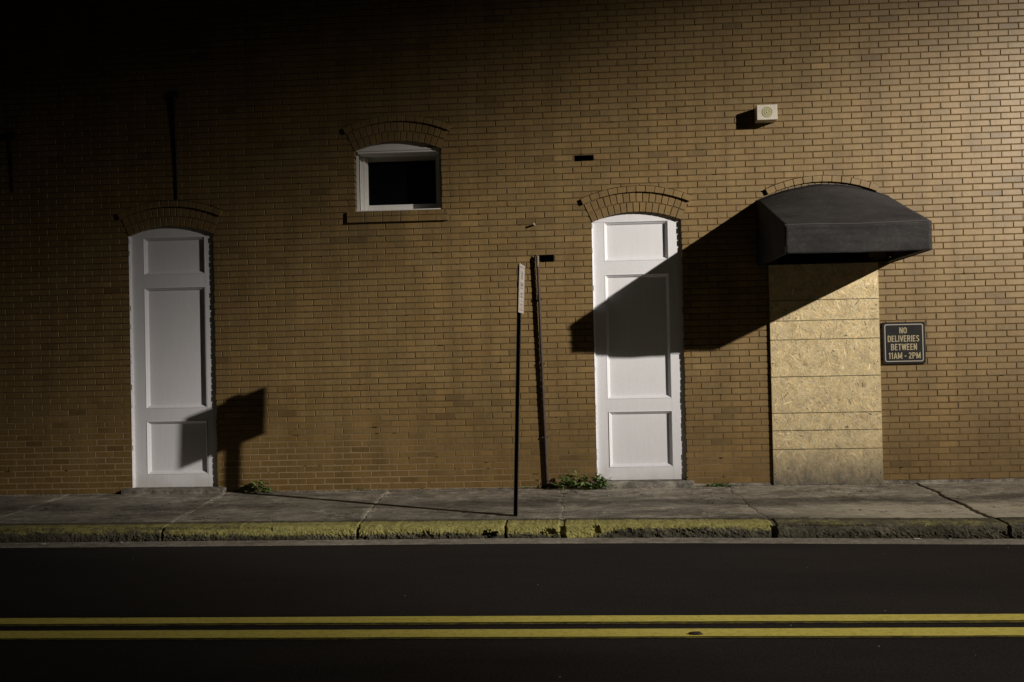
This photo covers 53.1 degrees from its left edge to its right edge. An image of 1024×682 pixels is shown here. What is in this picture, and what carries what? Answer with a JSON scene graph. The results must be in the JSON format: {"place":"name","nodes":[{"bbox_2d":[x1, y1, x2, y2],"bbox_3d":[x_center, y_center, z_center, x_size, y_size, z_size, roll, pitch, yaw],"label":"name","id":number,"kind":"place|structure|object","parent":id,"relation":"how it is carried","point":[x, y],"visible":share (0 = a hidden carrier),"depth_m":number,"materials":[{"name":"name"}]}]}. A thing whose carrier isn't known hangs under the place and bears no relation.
{"place":"outdoors","nodes":[
{"label":"outdoors","id":0,"kind":"place"},
{"bbox_2d":[0,543,1023,681],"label":"road","id":1,"kind":"structure","parent":0,"point":[575,579],"depth_m":6.52,"materials":[{"name":"black asphalt"}]},
{"bbox_2d":[0,627,1023,637],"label":"road marking","id":2,"kind":"object","parent":1,"relation":"on","point":[957,631],"visible":1,"depth_m":5.82,"materials":[{"name":"paint"}]},
{"bbox_2d":[689,631,702,634],"bbox_3d":[1.026,1.630,5.720,0.083,0.016,0.040,-1,-1,4],"label":"dead leaf","id":3,"kind":"object","parent":2,"relation":"on","point":[695,633],"visible":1,"depth_m":5.71,"materials":[{"name":"brown plant"}]},
{"bbox_2d":[0,614,1023,623],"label":"road marking","id":4,"kind":"object","parent":1,"relation":"on","point":[634,618],"visible":1,"depth_m":6.13,"materials":[{"name":"paint"}]},
{"bbox_2d":[0,538,1023,547],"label":"gutter","id":5,"kind":"object","parent":1,"relation":"on","point":[537,541],"visible":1,"depth_m":8.67,"materials":[{"name":"concrete"}]},
{"bbox_2d":[10,538,1014,544],"bbox_3d":[-0.412,1.697,8.664,13.985,0.006,0.280,-1,-1,5],"label":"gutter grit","id":6,"kind":"object","parent":5,"relation":"on","point":[481,539],"visible":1,"depth_m":8.74,"materials":[{"name":"gravel"}]},
{"bbox_2d":[0,620,1023,625],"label":"worn marking","id":7,"kind":"object","parent":1,"relation":"on","point":[652,622],"visible":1,"depth_m":6.04,"materials":[{"name":"paint"}]},
{"bbox_2d":[0,635,1023,639],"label":"worn marking","id":8,"kind":"object","parent":1,"relation":"on","point":[503,637],"visible":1,"depth_m":5.74,"materials":[{"name":"paint"}]},
{"bbox_2d":[0,481,1023,523],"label":"sidewalk","id":9,"kind":"structure","parent":0,"point":[999,499],"depth_m":9.96,"materials":[{"name":"concrete"}]},
{"bbox_2d":[121,486,226,494],"bbox_3d":[-3.729,1.662,11.330,1.145,0.078,0.177,-1,-1,4],"label":"doorstep","id":10,"kind":"object","parent":9,"relation":"on","point":[171,490],"visible":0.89,"depth_m":11.26,"materials":[{"name":"concrete"}]},
{"bbox_2d":[240,480,272,492],"bbox_3d":[-2.794,1.590,11.208,0.376,0.154,0.177,-1,-1,4],"label":"weed","id":11,"kind":"object","parent":9,"relation":"on","point":[260,486],"visible":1,"depth_m":11.22,"materials":[{"name":"green plant"}]},
{"bbox_2d":[1,483,915,495],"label":"soil crumbs","id":12,"kind":"object","parent":9,"relation":"on","point":[483,488],"visible":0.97,"depth_m":11.12,"materials":[{"name":"brown soil"}]},
{"bbox_2d":[513,263,524,515],"bbox_3d":[0.059,0.449,9.208,0.143,2.295,0.390,-1,-1,4],"label":"street sign","id":13,"kind":"object","parent":9,"relation":"on","point":[520,285],"visible":0.93,"depth_m":9.28,"materials":[{"name":"black metal"}]},
{"bbox_2d":[552,469,597,490],"bbox_3d":[0.711,1.474,10.910,0.633,0.222,0.250,-1,-1,4],"label":"weed","id":14,"kind":"object","parent":9,"relation":"on","point":[579,484],"visible":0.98,"depth_m":10.90,"materials":[{"name":"green plant"}]},
{"bbox_2d":[582,470,617,489],"bbox_3d":[0.926,1.477,10.875,0.403,0.219,0.190,-1,-1,-13],"label":"weed","id":15,"kind":"object","parent":9,"relation":"on","point":[601,482],"visible":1,"depth_m":10.85,"materials":[{"name":"green plant"}]},
{"bbox_2d":[593,480,694,488],"bbox_3d":[1.397,1.547,10.999,1.100,0.086,0.177,-1,-1,4],"label":"doorstep","id":16,"kind":"object","parent":9,"relation":"on","point":[655,483],"visible":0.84,"depth_m":10.92,"materials":[{"name":"concrete"}]},
{"bbox_2d":[707,483,732,486],"bbox_3d":[2.220,1.532,10.911,0.290,0.053,0.124,-1,-1,4],"label":"weed","id":17,"kind":"object","parent":9,"relation":"on","point":[720,485],"visible":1,"depth_m":10.91,"materials":[{"name":"green plant"}]},
{"bbox_2d":[0,517,1023,542],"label":"kerb","id":18,"kind":"structure","parent":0,"point":[925,528],"depth_m":8.83,"materials":[{"name":"concrete"}]},
{"bbox_2d":[607,479,684,480],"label":"ground","id":19,"kind":"structure","parent":0,"point":[663,479],"depth_m":14.12,"materials":[{"name":"concrete"}]},
{"bbox_2d":[0,0,1023,494],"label":"brick building","id":20,"kind":"structure","parent":19,"relation":"on","point":[306,280],"depth_m":11.19,"materials":[{"name":"brown brick"}]},
{"bbox_2d":[6,132,15,191],"bbox_3d":[-5.625,-2.013,11.501,0.090,0.670,0.053,-1,-1,4],"label":"wall rod","id":21,"kind":"object","parent":20,"relation":"attached to","point":[10,135],"depth_m":11.50,"materials":[{"name":"black metal"}]},
{"bbox_2d":[128,226,217,487],"bbox_3d":[-3.766,0.171,11.451,0.968,2.914,0.132,-1,-1,4],"label":"door","id":22,"kind":"structure","parent":20,"relation":"in","point":[172,288],"depth_m":11.46,"materials":[{"name":"white paint"}]},
{"bbox_2d":[169,91,178,198],"bbox_3d":[-3.747,-2.180,11.381,0.090,1.198,0.053,-1,-1,4],"label":"wall rod","id":23,"kind":"object","parent":20,"relation":"attached to","point":[173,95],"depth_m":11.38,"materials":[{"name":"black metal"}]},
{"bbox_2d":[356,142,442,211],"bbox_3d":[-1.242,-1.810,11.425,0.966,0.785,0.338,-1,-1,4],"label":"window","id":24,"kind":"structure","parent":20,"relation":"in","point":[397,175],"depth_m":11.51,"materials":[{"name":"white paint"}]},
{"bbox_2d":[534,254,548,487],"bbox_3d":[0.320,0.325,11.092,0.117,2.537,0.059,-1,-1,4],"label":"wall pipe","id":25,"kind":"object","parent":20,"relation":"attached to","point":[539,299],"depth_m":11.07,"materials":[{"name":"metal"}]},
{"bbox_2d":[591,212,686,480],"bbox_3d":[1.377,0.049,11.118,0.968,2.904,0.132,-1,-1,4],"label":"door","id":26,"kind":"structure","parent":20,"relation":"in","point":[637,263],"depth_m":11.12,"materials":[{"name":"white paint"}]},
{"bbox_2d":[754,104,776,122],"bbox_3d":[2.704,-2.420,10.906,0.212,0.160,0.173,-1,-1,4],"label":"wall speaker","id":27,"kind":"object","parent":20,"relation":"attached to","point":[765,113],"depth_m":10.83,"materials":[{"name":"white plastic"}]},
{"bbox_2d":[768,262,882,484],"bbox_3d":[3.339,0.355,10.898,1.144,2.358,0.027,-1,-1,4],"label":"strand board","id":28,"kind":"object","parent":20,"relation":"attached to","point":[825,376],"visible":1,"depth_m":10.89,"materials":[{"name":"brown wood"}]},
{"bbox_2d":[756,183,931,265],"bbox_3d":[3.276,-1.252,10.204,1.398,0.879,1.476,-1,-1,4],"label":"awning","id":29,"kind":"object","parent":20,"relation":"attached to","point":[824,218],"visible":1,"depth_m":9.77,"materials":[{"name":"grey fabric"}]},
{"bbox_2d":[882,321,925,363],"bbox_3d":[4.155,0.019,10.856,0.444,0.442,0.012,-1,-1,4],"label":"wall sign","id":30,"kind":"object","parent":20,"relation":"attached to","point":[903,342],"visible":1,"depth_m":10.85,"materials":[{"name":"black metal"}]}
]}

